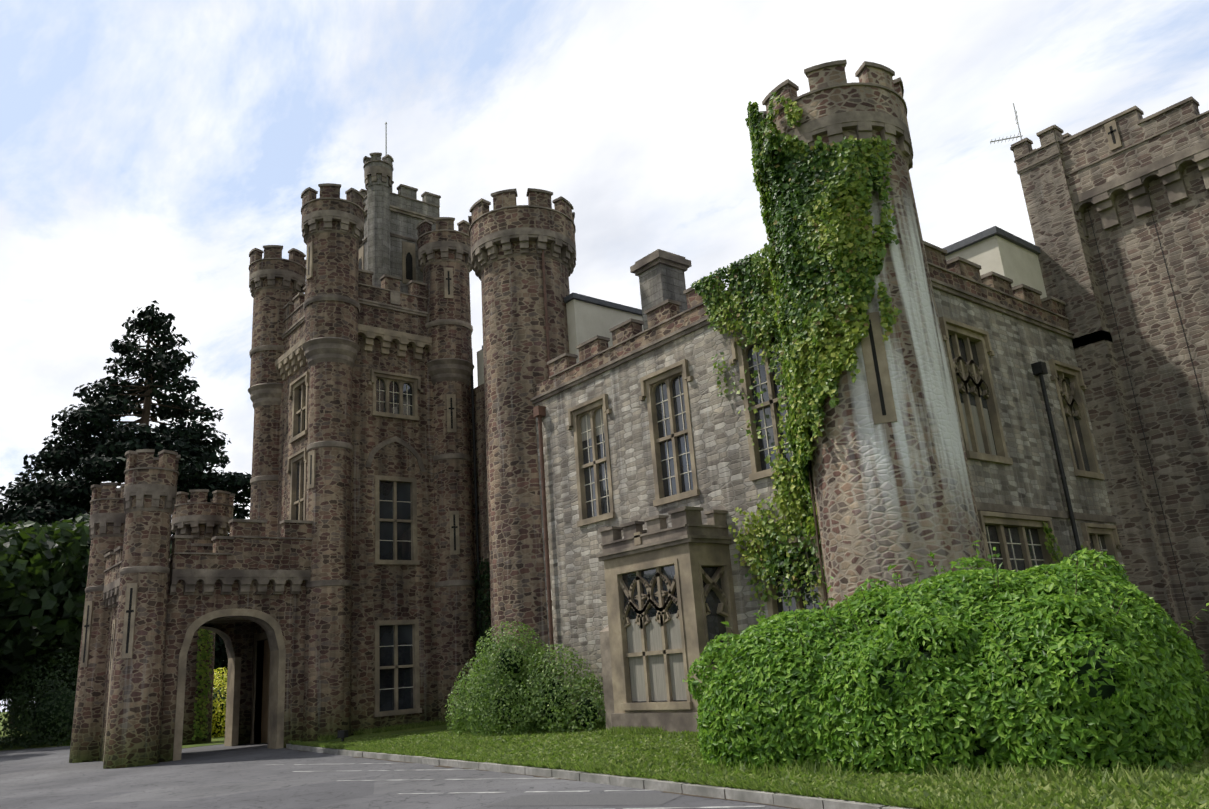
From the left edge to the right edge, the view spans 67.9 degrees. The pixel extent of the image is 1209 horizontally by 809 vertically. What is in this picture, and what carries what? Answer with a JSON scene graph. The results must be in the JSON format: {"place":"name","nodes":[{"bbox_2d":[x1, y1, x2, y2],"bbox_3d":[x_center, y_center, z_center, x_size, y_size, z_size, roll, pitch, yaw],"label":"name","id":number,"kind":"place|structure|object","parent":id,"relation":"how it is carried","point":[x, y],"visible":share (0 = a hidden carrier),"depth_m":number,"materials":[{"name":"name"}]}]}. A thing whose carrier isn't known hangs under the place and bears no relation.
{"place":"outdoors","nodes":[
{"label":"outdoors","id":0,"kind":"place"},
{"bbox_2d":[0,712,648,778],"bbox_3d":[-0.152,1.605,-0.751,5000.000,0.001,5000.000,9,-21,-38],"label":"ground","id":1,"kind":"structure","parent":0,"point":[7,747],"depth_m":44.44,"materials":[{"name":"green plant"}]},
{"bbox_2d":[0,615,80,749],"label":"dark understorey","id":2,"kind":"object","parent":1,"relation":"on","point":[46,715],"visible":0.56,"depth_m":42.32,"materials":[{"name":"green plant"}]},
{"bbox_2d":[0,512,171,673],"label":"tree","id":3,"kind":"object","parent":1,"relation":"on","point":[43,573],"visible":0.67,"depth_m":43.73,"materials":[{"name":"green plant"}]},
{"bbox_2d":[3,735,224,747],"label":"lawn","id":4,"kind":"structure","parent":1,"relation":"on","point":[217,740],"depth_m":33.67,"materials":[{"name":"green plant"}]},
{"bbox_2d":[171,489,234,744],"bbox_3d":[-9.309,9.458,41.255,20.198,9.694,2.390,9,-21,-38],"label":"turret","id":5,"kind":"object","parent":4,"relation":"on","point":[199,517],"visible":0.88,"depth_m":35.76,"materials":[{"name":"stone"}]},
{"bbox_2d":[211,667,227,737],"bbox_3d":[-16.629,13.196,40.023,3.990,2.954,7.565,-6,-16,6],"label":"golden bush","id":6,"kind":"object","parent":4,"relation":"on","point":[219,710],"visible":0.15,"depth_m":38.37,"materials":[{"name":"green plant"}]},
{"bbox_2d":[0,300,251,699],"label":"conifer tree","id":7,"kind":"object","parent":1,"relation":"on","point":[48,500],"visible":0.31,"depth_m":58.48,"materials":[{"name":"green plant"}]},
{"bbox_2d":[248,152,477,741],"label":"keep tower","id":8,"kind":"structure","parent":1,"relation":"on","point":[360,354],"depth_m":32.85,"materials":[{"name":"stone"}]},
{"bbox_2d":[192,558,491,740],"bbox_3d":[-8.277,8.888,32.959,15.244,5.726,2.500,-10,-17,20],"label":"dark ivy","id":9,"kind":"object","parent":8,"relation":"attached to","point":[203,639],"visible":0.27,"depth_m":34.03,"materials":[{"name":"green plant"}]},
{"bbox_2d":[385,122,386,155],"bbox_3d":[-9.405,-10.350,38.667,0.092,4.200,0.092,-12,-18,26],"label":"flagpole","id":10,"kind":"object","parent":8,"relation":"on","point":[385,138],"visible":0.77,"depth_m":39.01,"materials":[{"name":"white metal"}]},
{"bbox_2d":[468,349,491,690],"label":"link walls","id":11,"kind":"structure","parent":1,"relation":"on","point":[476,401],"depth_m":34.29,"materials":[{"name":"stone"}]},
{"bbox_2d":[468,188,575,726],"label":"round stair tower","id":12,"kind":"structure","parent":1,"relation":"on","point":[523,260],"depth_m":28.73,"materials":[{"name":"stone"}]},
{"bbox_2d":[596,506,738,732],"bbox_3d":[1.600,5.238,21.306,1.650,5.075,3.310,9,-21,-38],"label":"bay window","id":13,"kind":"structure","parent":1,"relation":"on","point":[670,599],"depth_m":20.74,"materials":[{"name":"stone"}]},
{"bbox_2d":[530,257,828,728],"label":"castle wall","id":14,"kind":"structure","parent":1,"relation":"on","point":[634,422],"depth_m":23.81,"materials":[{"name":"grey stone"}]},
{"bbox_2d":[482,226,1046,362],"bbox_3d":[4.382,-2.210,29.984,10.800,4.340,16.800,9,-21,-38],"label":"rooftop structure","id":15,"kind":"object","parent":14,"relation":"on","point":[659,273],"visible":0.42,"depth_m":28.01,"materials":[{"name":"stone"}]},
{"bbox_2d":[758,60,987,608],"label":"round tower","id":16,"kind":"structure","parent":1,"relation":"on","point":[892,482],"depth_m":17.07,"materials":[{"name":"stone"}]},
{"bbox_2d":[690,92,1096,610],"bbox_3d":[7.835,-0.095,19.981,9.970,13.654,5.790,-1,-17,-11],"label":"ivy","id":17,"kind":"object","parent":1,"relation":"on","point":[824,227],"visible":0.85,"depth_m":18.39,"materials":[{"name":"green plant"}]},
{"bbox_2d":[923,241,1129,616],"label":"castle wall","id":18,"kind":"structure","parent":1,"relation":"on","point":[1019,387],"depth_m":22.35,"materials":[{"name":"grey stone"}]},
{"bbox_2d":[1010,96,1208,680],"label":"tower","id":19,"kind":"structure","parent":1,"relation":"on","point":[1117,205],"depth_m":24.53,"materials":[{"name":"brown stone"}]},
{"bbox_2d":[990,103,1022,143],"bbox_3d":[12.531,-8.299,27.980,0.950,2.350,0.555,-7,-16,10],"label":"tv aerial","id":20,"kind":"object","parent":19,"relation":"attached to","point":[1017,123],"visible":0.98,"depth_m":28.00,"materials":[{"name":"silver metal"}]},
{"bbox_2d":[0,743,793,808],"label":"driveway","id":21,"kind":"structure","parent":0,"point":[246,776],"depth_m":17.29,"materials":[{"name":"grey asphalt"}]},
{"bbox_2d":[69,449,312,768],"bbox_3d":[-13.285,6.787,29.796,6.420,8.989,6.521,9,-21,-38],"label":"entrance porch","id":22,"kind":"object","parent":21,"relation":"on","point":[150,607],"visible":0.98,"depth_m":28.17,"materials":[{"name":"stone"}]},
{"bbox_2d":[281,763,763,808],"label":"parking markings","id":23,"kind":"object","parent":21,"relation":"on","point":[514,778],"visible":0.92,"depth_m":14.12,"materials":[{"name":"white paint"}]},
{"bbox_2d":[285,748,799,808],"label":"gutter dirt","id":24,"kind":"structure","parent":21,"relation":"on","point":[576,780],"depth_m":14.66,"materials":[{"name":"soil"}]},
{"bbox_2d":[487,793,681,805],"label":"asphalt patches","id":25,"kind":"object","parent":21,"relation":"on","point":[594,799],"visible":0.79,"depth_m":12.17,"materials":[{"name":"grey asphalt"}]},
{"bbox_2d":[286,744,912,808],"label":"kerb","id":26,"kind":"structure","parent":21,"relation":"on","point":[789,800],"depth_m":12.92,"materials":[{"name":"concrete"}]},
{"bbox_2d":[0,0,1208,711],"label":"sky","id":27,"kind":"structure","parent":0,"point":[147,147],"materials":[{"name":"white"}]},
{"bbox_2d":[288,723,1208,808],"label":"lawn","id":28,"kind":"structure","parent":0,"point":[431,728],"depth_m":11.38,"materials":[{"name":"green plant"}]},
{"bbox_2d":[337,730,347,741],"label":"floodlights","id":29,"kind":"object","parent":28,"relation":"on","point":[342,734],"visible":0.88,"depth_m":26.18,"materials":[{"name":"black metal"}]},
{"bbox_2d":[444,621,605,735],"bbox_3d":[-2.482,7.581,24.778,2.738,3.111,7.135,9,-21,-38],"label":"shrub","id":30,"kind":"object","parent":28,"relation":"on","point":[490,706],"visible":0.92,"depth_m":23.70,"materials":[{"name":"green plant"}]},
{"bbox_2d":[317,719,1171,783],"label":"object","id":31,"kind":"object","parent":28,"relation":"on","point":[823,769],"depth_m":11.02,"materials":[{"name":"green plant"}]},
{"bbox_2d":[687,548,1208,774],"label":"laurel bush","id":32,"kind":"object","parent":28,"relation":"on","point":[928,675],"visible":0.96,"depth_m":11.56,"materials":[{"name":"green plant"}]},
{"bbox_2d":[682,540,1208,720],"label":"laurel shoots","id":33,"kind":"object","parent":32,"relation":"attached to","point":[991,627],"visible":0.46,"depth_m":12.87,"materials":[{"name":"green plant"}]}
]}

